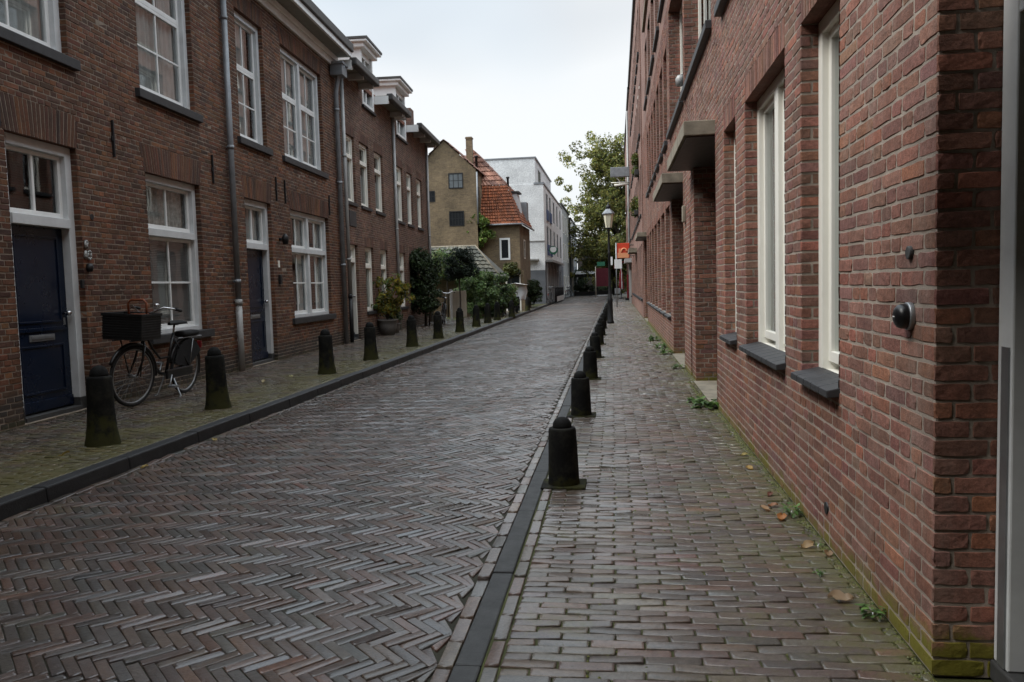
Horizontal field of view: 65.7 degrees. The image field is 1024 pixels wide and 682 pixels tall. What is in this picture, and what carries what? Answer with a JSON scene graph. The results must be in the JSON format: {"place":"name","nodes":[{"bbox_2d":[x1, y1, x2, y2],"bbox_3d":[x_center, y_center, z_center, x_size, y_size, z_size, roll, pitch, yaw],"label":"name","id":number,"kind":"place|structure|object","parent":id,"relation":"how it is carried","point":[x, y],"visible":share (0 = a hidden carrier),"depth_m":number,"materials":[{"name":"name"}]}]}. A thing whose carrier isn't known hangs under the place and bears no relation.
{"place":"outdoors","nodes":[
{"label":"outdoors","id":0,"kind":"place"},
{"bbox_2d":[0,0,244,431],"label":"terraced house","id":1,"kind":"structure","parent":0,"point":[117,181],"depth_m":9.79,"materials":[{"name":"brown brick"}]},
{"bbox_2d":[0,0,80,70],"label":"window","id":2,"kind":"structure","parent":1,"relation":"in","point":[33,26],"depth_m":8.68,"materials":[{"name":"white paint"}]},
{"bbox_2d":[11,224,73,415],"bbox_3d":[-5.159,-0.236,8.688,0.150,2.022,0.923,-1,4,8],"label":"door","id":3,"kind":"structure","parent":1,"relation":"in","point":[42,312],"depth_m":8.71,"materials":[{"name":"blue paint"}]},
{"bbox_2d":[135,0,202,122],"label":"window","id":4,"kind":"structure","parent":1,"relation":"in","point":[157,43],"depth_m":11.45,"materials":[{"name":"white paint"}]},
{"bbox_2d":[145,173,214,344],"bbox_3d":[-4.867,-1.159,11.385,0.285,2.297,1.790,-1,4,5],"label":"window","id":5,"kind":"structure","parent":1,"relation":"in","point":[174,262],"depth_m":11.63,"materials":[{"name":"white paint"}]},
{"bbox_2d":[0,303,547,497],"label":"pavement","id":6,"kind":"structure","parent":0,"point":[29,456],"depth_m":8.78,"materials":[{"name":"brick"}]},
{"bbox_2d":[84,365,121,447],"bbox_3d":[-3.647,0.591,7.041,0.307,0.755,0.310,-4,4,-39],"label":"bollard","id":7,"kind":"object","parent":6,"relation":"on","point":[102,430],"visible":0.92,"depth_m":6.95,"materials":[{"name":"metal"}]},
{"bbox_2d":[101,303,201,406],"bbox_3d":[-4.327,0.126,9.920,0.659,1.217,1.929,3,4,5],"label":"bicycle","id":8,"kind":"object","parent":6,"relation":"on","point":[133,328],"visible":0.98,"depth_m":9.42,"materials":[{"name":"metal"}]},
{"bbox_2d":[127,299,147,314],"bbox_3d":[-4.356,-0.282,9.268,0.256,0.423,0.117,-1,4,8],"label":"handle","id":9,"kind":"object","parent":8,"relation":"in","point":[146,307],"visible":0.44,"depth_m":9.23,"materials":[{"name":"leather"}]},
{"bbox_2d":[204,347,231,409],"bbox_3d":[-3.377,0.441,9.060,0.310,0.755,0.307,2,7,35],"label":"bollard","id":10,"kind":"object","parent":6,"relation":"on","point":[217,395],"visible":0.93,"depth_m":8.97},
{"bbox_2d":[318,329,336,374],"bbox_3d":[-2.923,0.187,12.476,0.307,0.755,0.310,-4,5,-18],"label":"bollard","id":11,"kind":"object","parent":6,"relation":"on","point":[326,361],"visible":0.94,"depth_m":12.38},
{"bbox_2d":[363,322,378,359],"bbox_3d":[-2.626,0.022,14.705,0.310,0.755,0.307,0,5,27],"label":"bollard","id":12,"kind":"object","parent":6,"relation":"on","point":[370,349],"visible":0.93,"depth_m":14.61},
{"bbox_2d":[338,35,407,342],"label":"terraced house","id":13,"kind":"structure","parent":6,"relation":"on","point":[368,168],"depth_m":21.68,"materials":[{"name":"brown brick"}]},
{"bbox_2d":[346,135,358,206],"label":"window","id":14,"kind":"structure","parent":13,"relation":"in","point":[348,139],"depth_m":20.39,"materials":[{"name":"beige paint"}]},
{"bbox_2d":[359,143,372,211],"bbox_3d":[-4.052,-4.411,21.407,0.271,1.768,1.000,-1,4,5],"label":"window","id":15,"kind":"structure","parent":13,"relation":"in","point":[363,163],"depth_m":21.76,"materials":[{"name":"beige paint"}]},
{"bbox_2d":[365,247,377,314],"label":"window","id":16,"kind":"structure","parent":13,"relation":"in","point":[368,263],"depth_m":22.04,"materials":[{"name":"beige paint"}]},
{"bbox_2d":[374,153,385,216],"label":"window","id":17,"kind":"structure","parent":13,"relation":"in","point":[377,169],"depth_m":23.29,"materials":[{"name":"beige paint"}]},
{"bbox_2d":[380,250,385,293],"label":"window","id":18,"kind":"structure","parent":13,"relation":"in","point":[382,252],"depth_m":23.67,"materials":[{"name":"beige paint"}]},
{"bbox_2d":[371,273,415,334],"bbox_3d":[-3.350,-1.044,22.406,1.341,1.738,1.038,-1,4,8],"label":"potted plant","id":19,"kind":"object","parent":6,"relation":"on","point":[386,305],"visible":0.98,"depth_m":22.23,"materials":[{"name":"green plant"}]},
{"bbox_2d":[388,310,402,332],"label":"potted plant","id":20,"kind":"object","parent":6,"relation":"on","point":[398,324],"visible":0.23,"depth_m":23.31,"materials":[{"name":"green plant"}]},
{"bbox_2d":[373,76,439,328],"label":"terraced house","id":21,"kind":"structure","parent":6,"relation":"on","point":[413,143],"depth_m":26.96,"materials":[{"name":"brown brick"}]},
{"bbox_2d":[396,166,405,224],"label":"window","id":22,"kind":"structure","parent":21,"relation":"in","point":[398,175],"depth_m":25.90,"materials":[{"name":"beige paint"}]},
{"bbox_2d":[399,253,408,309],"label":"window","id":23,"kind":"structure","parent":21,"relation":"in","point":[403,306],"depth_m":26.05,"materials":[{"name":"glass"}]},
{"bbox_2d":[406,173,414,227],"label":"window","id":24,"kind":"structure","parent":21,"relation":"in","point":[407,175],"depth_m":27.38,"materials":[{"name":"beige paint"}]},
{"bbox_2d":[416,179,424,230],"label":"window","id":25,"kind":"structure","parent":21,"relation":"in","point":[417,181],"depth_m":29.02,"materials":[{"name":"beige paint"}]},
{"bbox_2d":[406,315,418,346],"bbox_3d":[-2.232,-0.198,17.668,0.307,0.755,0.310,-5,6,-34],"label":"bollard","id":26,"kind":"object","parent":6,"relation":"on","point":[412,340],"visible":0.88,"depth_m":17.57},
{"bbox_2d":[409,247,443,325],"bbox_3d":[-2.998,-1.877,27.180,1.333,2.717,1.564,-1,4,8],"label":"evergreen bush","id":27,"kind":"object","parent":6,"relation":"on","point":[425,268],"visible":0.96,"depth_m":26.85,"materials":[{"name":"green plant"}]},
{"bbox_2d":[433,311,443,338],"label":"bollard","id":28,"kind":"object","parent":6,"relation":"on","point":[437,325],"visible":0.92,"depth_m":20.14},
{"bbox_2d":[438,290,454,324],"bbox_3d":[-2.357,-1.162,27.596,0.659,1.186,1.936,4,3,-8],"label":"bicycle","id":29,"kind":"object","parent":6,"relation":"on","point":[443,312],"visible":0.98,"depth_m":27.22,"materials":[{"name":"metal"}]},
{"bbox_2d":[431,247,463,316],"bbox_3d":[-2.835,-2.529,34.182,1.911,3.015,1.721,-3,4,-22],"label":"bush","id":30,"kind":"object","parent":6,"relation":"on","point":[440,253],"visible":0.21,"depth_m":33.94,"materials":[{"name":"green plant"}]},
{"bbox_2d":[450,290,466,319],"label":"garden gate","id":31,"kind":"structure","parent":6,"relation":"on","point":[454,302],"depth_m":31.09,"materials":[{"name":"beige paint"}]},
{"bbox_2d":[455,307,464,331],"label":"bollard","id":32,"kind":"object","parent":6,"relation":"on","point":[459,321],"visible":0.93,"depth_m":22.91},
{"bbox_2d":[442,247,480,307],"bbox_3d":[-1.912,-2.155,30.054,1.494,2.799,1.456,-1,4,8],"label":"topiary tree","id":33,"kind":"object","parent":6,"relation":"on","point":[465,269],"visible":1,"depth_m":29.75,"materials":[{"name":"green plant"}]},
{"bbox_2d":[431,245,506,316],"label":"outbuilding","id":34,"kind":"structure","parent":6,"relation":"on","point":[483,261],"depth_m":34.85,"materials":[{"name":"tile"}]},
{"bbox_2d":[452,267,486,315],"bbox_3d":[-1.796,-2.143,33.607,1.685,2.282,1.559,-1,4,8],"label":"shrub","id":35,"kind":"object","parent":6,"relation":"on","point":[457,288],"visible":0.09,"depth_m":33.31,"materials":[{"name":"green plant"}]},
{"bbox_2d":[472,305,480,326],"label":"bollard","id":36,"kind":"object","parent":6,"relation":"on","point":[476,319],"visible":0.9,"depth_m":25.59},
{"bbox_2d":[457,271,499,318],"bbox_3d":[-1.337,-1.861,32.250,1.781,2.136,1.504,-1,4,8],"label":"shrub","id":37,"kind":"object","parent":6,"relation":"on","point":[469,286],"visible":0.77,"depth_m":31.95,"materials":[{"name":"green plant"}]},
{"bbox_2d":[428,137,534,296],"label":"brick house","id":38,"kind":"structure","parent":6,"relation":"on","point":[462,190],"depth_m":41.94,"materials":[{"name":"brown brick"}]},
{"bbox_2d":[429,191,434,201],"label":"window","id":39,"kind":"structure","parent":38,"relation":"in","point":[431,193],"depth_m":41.85,"materials":[{"name":"glass"}]},
{"bbox_2d":[448,173,462,188],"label":"window","id":40,"kind":"structure","parent":38,"relation":"in","point":[455,180],"depth_m":41.63,"materials":[{"name":"glass"}]},
{"bbox_2d":[449,211,463,225],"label":"window","id":41,"kind":"structure","parent":38,"relation":"in","point":[456,218],"depth_m":41.77,"materials":[{"name":"glass"}]},
{"bbox_2d":[467,213,496,248],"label":"climbing plant","id":42,"kind":"object","parent":38,"relation":"attached to","point":[483,222],"visible":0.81,"depth_m":41.74,"materials":[{"name":"green plant"}]},
{"bbox_2d":[499,238,509,259],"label":"window","id":43,"kind":"structure","parent":38,"relation":"in","point":[504,242],"depth_m":42.15,"materials":[{"name":"white paint"}]},
{"bbox_2d":[484,303,491,322],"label":"bollard","id":44,"kind":"object","parent":6,"relation":"on","point":[487,313],"visible":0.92,"depth_m":27.87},
{"bbox_2d":[474,269,513,316],"bbox_3d":[-0.806,-2.003,33.556,1.806,2.109,1.498,-1,4,8],"label":"shrub","id":45,"kind":"object","parent":6,"relation":"on","point":[501,279],"visible":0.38,"depth_m":33.32,"materials":[{"name":"green plant"}]},
{"bbox_2d":[493,302,500,319],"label":"bollard","id":46,"kind":"object","parent":6,"relation":"on","point":[497,316],"visible":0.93,"depth_m":30.03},
{"bbox_2d":[491,295,509,314],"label":"flowering shrub","id":47,"kind":"object","parent":6,"relation":"on","point":[505,301],"visible":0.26,"depth_m":33.16,"materials":[{"name":"green plant"}]},
{"bbox_2d":[500,283,518,313],"bbox_3d":[-0.363,-1.943,35.719,1.359,1.506,1.209,-1,4,8],"label":"shrub","id":48,"kind":"object","parent":6,"relation":"on","point":[513,295],"visible":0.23,"depth_m":35.47,"materials":[{"name":"green plant"}]},
{"bbox_2d":[508,300,515,317],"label":"bollard","id":49,"kind":"object","parent":6,"relation":"on","point":[511,309],"visible":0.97,"depth_m":32.58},
{"bbox_2d":[506,270,524,310],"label":"garden wall","id":50,"kind":"structure","parent":6,"relation":"on","point":[520,279],"depth_m":40.23,"materials":[{"name":"beige brick"}]},
{"bbox_2d":[502,262,520,283],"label":"roof shrub","id":51,"kind":"object","parent":50,"relation":"on","point":[511,268],"visible":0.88,"depth_m":39.84,"materials":[{"name":"green plant"}]},
{"bbox_2d":[507,275,519,310],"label":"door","id":52,"kind":"structure","parent":50,"relation":"in","point":[515,279],"depth_m":40.24,"materials":[{"name":"black paint"}]},
{"bbox_2d":[525,297,530,311],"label":"bollard","id":53,"kind":"object","parent":6,"relation":"on","point":[527,303],"visible":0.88,"depth_m":39.61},
{"bbox_2d":[527,278,543,306],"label":"evergreen shrub","id":54,"kind":"object","parent":6,"relation":"on","point":[534,288],"visible":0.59,"depth_m":45.29,"materials":[{"name":"green plant"}]},
{"bbox_2d":[550,287,563,302],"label":"terrace fence","id":55,"kind":"object","parent":6,"relation":"on","point":[559,294],"visible":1,"depth_m":57.55,"materials":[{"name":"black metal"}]},
{"bbox_2d":[569,218,573,295],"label":"dark building","id":56,"kind":"structure","parent":6,"relation":"on","point":[571,264],"depth_m":83.27,"materials":[{"name":"grey paint"}]},
{"bbox_2d":[226,0,353,368],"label":"terraced house","id":57,"kind":"structure","parent":0,"point":[288,70],"depth_m":15.84,"materials":[{"name":"brown brick"}]},
{"bbox_2d":[234,10,272,155],"bbox_3d":[-4.710,-4.550,14.068,0.319,2.297,1.420,-1,4,5],"label":"window","id":58,"kind":"structure","parent":57,"relation":"in","point":[241,24],"depth_m":14.30,"materials":[{"name":"white paint"}]},
{"bbox_2d":[247,249,267,360],"bbox_3d":[-4.664,-0.647,14.382,0.150,2.012,0.943,-1,4,8],"label":"door","id":59,"kind":"structure","parent":57,"relation":"in","point":[254,257],"depth_m":14.50,"materials":[{"name":"blue paint"}]},
{"bbox_2d":[280,47,328,178],"bbox_3d":[-4.485,-4.744,16.731,0.313,2.297,2.700,-1,4,5],"label":"window","id":60,"kind":"structure","parent":57,"relation":"in","point":[303,159],"depth_m":16.74,"materials":[{"name":"white paint"}]},
{"bbox_2d":[290,210,336,323],"bbox_3d":[-4.387,-1.574,17.079,0.316,2.297,2.690,-1,4,5],"label":"window","id":61,"kind":"structure","parent":57,"relation":"in","point":[318,250],"depth_m":17.07,"materials":[{"name":"white paint"}]},
{"bbox_2d":[0,294,607,681],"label":"road","id":62,"kind":"structure","parent":0,"point":[358,530],"depth_m":4.48,"materials":[{"name":"brick"}]},
{"bbox_2d":[574,268,588,291],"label":"bush","id":63,"kind":"object","parent":62,"relation":"on","point":[580,280],"visible":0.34,"depth_m":91.92,"materials":[{"name":"green plant"}]},
{"bbox_2d":[573,283,597,295],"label":"hedge planter","id":64,"kind":"object","parent":62,"relation":"on","point":[585,291],"visible":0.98,"depth_m":85.33,"materials":[{"name":"green metal"}]},
{"bbox_2d":[575,271,597,289],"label":"terrace canopy","id":65,"kind":"object","parent":62,"relation":"on","point":[578,274],"visible":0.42,"depth_m":86.04,"materials":[{"name":"black metal"}]},
{"bbox_2d":[595,262,607,288],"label":"restaurant terrace screen","id":66,"kind":"object","parent":62,"relation":"on","point":[601,276],"visible":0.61,"depth_m":76.25,"materials":[{"name":"red fabric"}]},
{"bbox_2d":[595,286,612,294],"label":"hedge planter","id":67,"kind":"object","parent":62,"relation":"on","point":[604,291],"visible":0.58,"depth_m":89.54,"materials":[{"name":"green plant"}]},
{"bbox_2d":[312,0,631,268],"label":"sky","id":68,"kind":"structure","parent":0,"point":[518,78],"materials":[{"name":"white"}]},
{"bbox_2d":[514,296,519,312],"bbox_3d":[0.192,-1.901,37.839,0.680,1.073,1.713,-2,4,-2],"label":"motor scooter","id":69,"kind":"object","parent":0,"point":[516,307],"visible":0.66,"depth_m":37.07,"materials":[{"name":"black plastic"}]},
{"bbox_2d":[512,283,526,299],"bbox_3d":[0.237,-2.294,37.443,1.127,0.883,0.483,-1,4,8],"label":"sheet","id":70,"kind":"object","parent":69,"relation":"on","point":[522,292],"visible":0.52,"depth_m":37.51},
{"bbox_2d":[484,156,563,303],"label":"white building","id":71,"kind":"structure","parent":0,"point":[530,180],"depth_m":52.97,"materials":[{"name":"paint"}]},
{"bbox_2d":[559,203,569,297],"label":"grey building","id":72,"kind":"structure","parent":0,"point":[565,231],"depth_m":76.41,"materials":[{"name":"beige paint"}]},
{"bbox_2d":[569,217,576,269],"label":"grey building","id":73,"kind":"structure","parent":0,"point":[575,264],"depth_m":98.73,"materials":[{"name":"beige paint"}]},
{"bbox_2d":[612,292,626,296],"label":"ground","id":74,"kind":"structure","parent":0,"point":[624,294],"depth_m":90.82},
{"bbox_2d":[0,296,570,520],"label":"kerb","id":75,"kind":"structure","parent":74,"relation":"on","point":[13,504],"depth_m":7.15,"materials":[{"name":"stone"}]},
{"bbox_2d":[448,297,607,681],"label":"kerb","id":76,"kind":"structure","parent":74,"relation":"on","point":[467,667],"depth_m":3.63,"materials":[{"name":"stone"}]},
{"bbox_2d":[554,131,626,294],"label":"plane tree","id":77,"kind":"object","parent":74,"relation":"on","point":[602,162],"visible":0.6,"depth_m":81.08,"materials":[{"name":"green plant"}]},
{"bbox_2d":[578,242,626,291],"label":"shop building","id":78,"kind":"structure","parent":74,"relation":"on","point":[590,278],"depth_m":105.23,"materials":[{"name":"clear glass"}]},
{"bbox_2d":[624,87,636,303],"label":"brick building","id":79,"kind":"structure","parent":0,"point":[628,261],"depth_m":50.70,"materials":[{"name":"red brick"}]},
{"bbox_2d":[610,167,629,186],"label":"projecting box","id":80,"kind":"object","parent":79,"relation":"attached to","point":[615,172],"visible":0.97,"depth_m":48.78,"materials":[{"name":"metal"}]},
{"bbox_2d":[628,0,646,317],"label":"brick building","id":81,"kind":"structure","parent":0,"point":[636,250],"depth_m":34.59,"materials":[{"name":"red brick"}]},
{"bbox_2d":[616,243,633,257],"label":"shop sign","id":82,"kind":"object","parent":81,"relation":"attached to","point":[622,250],"visible":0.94,"depth_m":44.25,"materials":[{"name":"orange paint"}]},
{"bbox_2d":[629,195,638,217],"bbox_3d":[5.430,-5.909,34.792,0.636,1.042,1.084,-1,4,8],"label":"planter","id":83,"kind":"object","parent":81,"relation":"attached to","point":[634,205],"visible":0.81,"depth_m":34.60,"materials":[{"name":"green plant"}]},
{"bbox_2d":[631,153,640,177],"bbox_3d":[5.163,-7.242,32.687,0.564,0.985,1.073,-1,4,8],"label":"planter","id":84,"kind":"object","parent":81,"relation":"attached to","point":[635,162],"visible":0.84,"depth_m":32.43,"materials":[{"name":"green plant"}]},
{"bbox_2d":[477,296,992,681],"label":"pavement","id":85,"kind":"structure","parent":0,"point":[637,621],"depth_m":3.72,"materials":[{"name":"brick"}]},
{"bbox_2d":[540,417,586,490],"bbox_3d":[0.345,0.767,5.371,0.300,0.515,0.250,-2,4,8],"label":"bollard","id":86,"kind":"object","parent":85,"relation":"on","point":[563,467],"visible":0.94,"depth_m":5.29,"materials":[{"name":"metal"}]},
{"bbox_2d":[566,371,595,417],"bbox_3d":[0.707,0.561,8.158,0.300,0.515,0.250,-2,5,8],"label":"bollard","id":87,"kind":"object","parent":85,"relation":"on","point":[580,397],"visible":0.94,"depth_m":8.08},
{"bbox_2d":[583,346,600,379],"bbox_3d":[1.109,0.331,11.257,0.300,0.515,0.250,-2,4,8],"label":"bollard","id":88,"kind":"object","parent":85,"relation":"on","point":[590,369],"visible":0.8,"depth_m":11.17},
{"bbox_2d":[590,332,603,357],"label":"bollard","id":89,"kind":"object","parent":85,"relation":"on","point":[595,343],"visible":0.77,"depth_m":14.39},
{"bbox_2d":[595,323,605,344],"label":"bollard","id":90,"kind":"object","parent":85,"relation":"on","point":[599,328],"visible":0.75,"depth_m":17.46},
{"bbox_2d":[597,317,606,335],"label":"bollard","id":91,"kind":"object","parent":85,"relation":"on","point":[601,321],"visible":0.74,"depth_m":20.42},
{"bbox_2d":[602,202,614,322],"bbox_3d":[3.237,-2.598,26.384,0.430,4.010,0.372,-1,4,8],"label":"street lamp","id":92,"kind":"object","parent":85,"relation":"on","point":[608,213],"visible":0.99,"depth_m":26.34,"materials":[{"name":"black metal"}]},
{"bbox_2d":[611,243,621,306],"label":"sign post","id":93,"kind":"object","parent":85,"relation":"on","point":[617,263],"visible":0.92,"depth_m":43.40,"materials":[{"name":"metal"}]},
{"bbox_2d":[618,269,624,298],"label":"parasol","id":94,"kind":"object","parent":85,"relation":"on","point":[621,284],"visible":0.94,"depth_m":65.07,"materials":[{"name":"red fabric"}]},
{"bbox_2d":[625,274,628,299],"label":"menu board","id":95,"kind":"object","parent":85,"relation":"on","point":[627,298],"visible":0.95,"depth_m":58.76,"materials":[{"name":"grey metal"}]},
{"bbox_2d":[691,396,718,408],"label":"weed","id":96,"kind":"object","parent":85,"relation":"on","point":[713,403],"visible":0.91,"depth_m":8.43,"materials":[{"name":"green plant"}]},
{"bbox_2d":[559,320,936,681],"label":"moss","id":97,"kind":"object","parent":85,"relation":"on","point":[914,661],"visible":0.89,"depth_m":4.42,"materials":[{"name":"plant"}]},
{"bbox_2d":[778,502,803,517],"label":"weed","id":98,"kind":"object","parent":85,"relation":"on","point":[796,511],"visible":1,"depth_m":4.53,"materials":[{"name":"green plant"}]},
{"bbox_2d":[801,540,813,547],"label":"fallen leaf","id":99,"kind":"object","parent":85,"relation":"on","point":[807,543],"visible":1,"depth_m":4.00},
{"bbox_2d":[635,0,1023,681],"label":"apartment building","id":100,"kind":"structure","parent":85,"relation":"on","point":[831,234],"depth_m":3.30,"materials":[{"name":"red brick"}]},
{"bbox_2d":[649,55,653,75],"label":"window","id":101,"kind":"structure","parent":100,"relation":"in","point":[652,56],"depth_m":20.22,"materials":[{"name":"beige paint"}]},
{"bbox_2d":[652,26,658,51],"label":"window","id":102,"kind":"structure","parent":100,"relation":"in","point":[657,27],"depth_m":18.08,"materials":[{"name":"beige paint"}]},
{"bbox_2d":[657,0,663,22],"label":"window","id":103,"kind":"structure","parent":100,"relation":"in","point":[661,3],"depth_m":16.21,"materials":[{"name":"beige paint"}]},
{"bbox_2d":[661,140,667,153],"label":"window","id":104,"kind":"structure","parent":100,"relation":"in","point":[665,144],"depth_m":15.61,"materials":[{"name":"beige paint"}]},
{"bbox_2d":[666,4,683,139],"bbox_3d":[2.821,-4.766,13.121,0.380,2.278,3.080,-1,4,8],"label":"window","id":105,"kind":"structure","parent":100,"relation":"in","point":[679,104],"depth_m":14.07,"materials":[{"name":"beige paint"}]},
{"bbox_2d":[680,0,711,100],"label":"window","id":106,"kind":"structure","parent":100,"relation":"in","point":[703,33],"depth_m":10.12,"materials":[{"name":"beige paint"}]},
{"bbox_2d":[714,0,727,16],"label":"window","id":107,"kind":"structure","parent":100,"relation":"in","point":[720,5],"depth_m":7.34,"materials":[{"name":"beige paint"}]},
{"bbox_2d":[719,131,736,344],"bbox_3d":[2.081,-0.975,7.219,0.307,1.967,0.734,-1,4,8],"label":"window","id":108,"kind":"structure","parent":100,"relation":"in","point":[730,338],"depth_m":7.50,"materials":[{"name":"beige paint"}]},
{"bbox_2d":[739,68,785,369],"bbox_3d":[1.868,-0.855,5.607,0.306,1.967,1.514,-1,4,8],"label":"window","id":109,"kind":"structure","parent":100,"relation":"in","point":[769,349],"depth_m":6.16,"materials":[{"name":"beige paint"}]},
{"bbox_2d":[791,0,839,397],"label":"window","id":110,"kind":"structure","parent":100,"relation":"in","point":[823,379],"depth_m":4.33,"materials":[{"name":"beige paint"}]},
{"bbox_2d":[827,590,864,600],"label":"fallen leaf","id":111,"kind":"object","parent":85,"relation":"on","point":[838,595],"visible":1,"depth_m":3.34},
{"bbox_2d":[855,603,885,619],"bbox_3d":[1.433,1.077,3.159,0.116,0.060,0.114,-4,5,-33],"label":"weed","id":112,"kind":"object","parent":85,"relation":"on","point":[871,615],"visible":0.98,"depth_m":3.14,"materials":[{"name":"green plant"}]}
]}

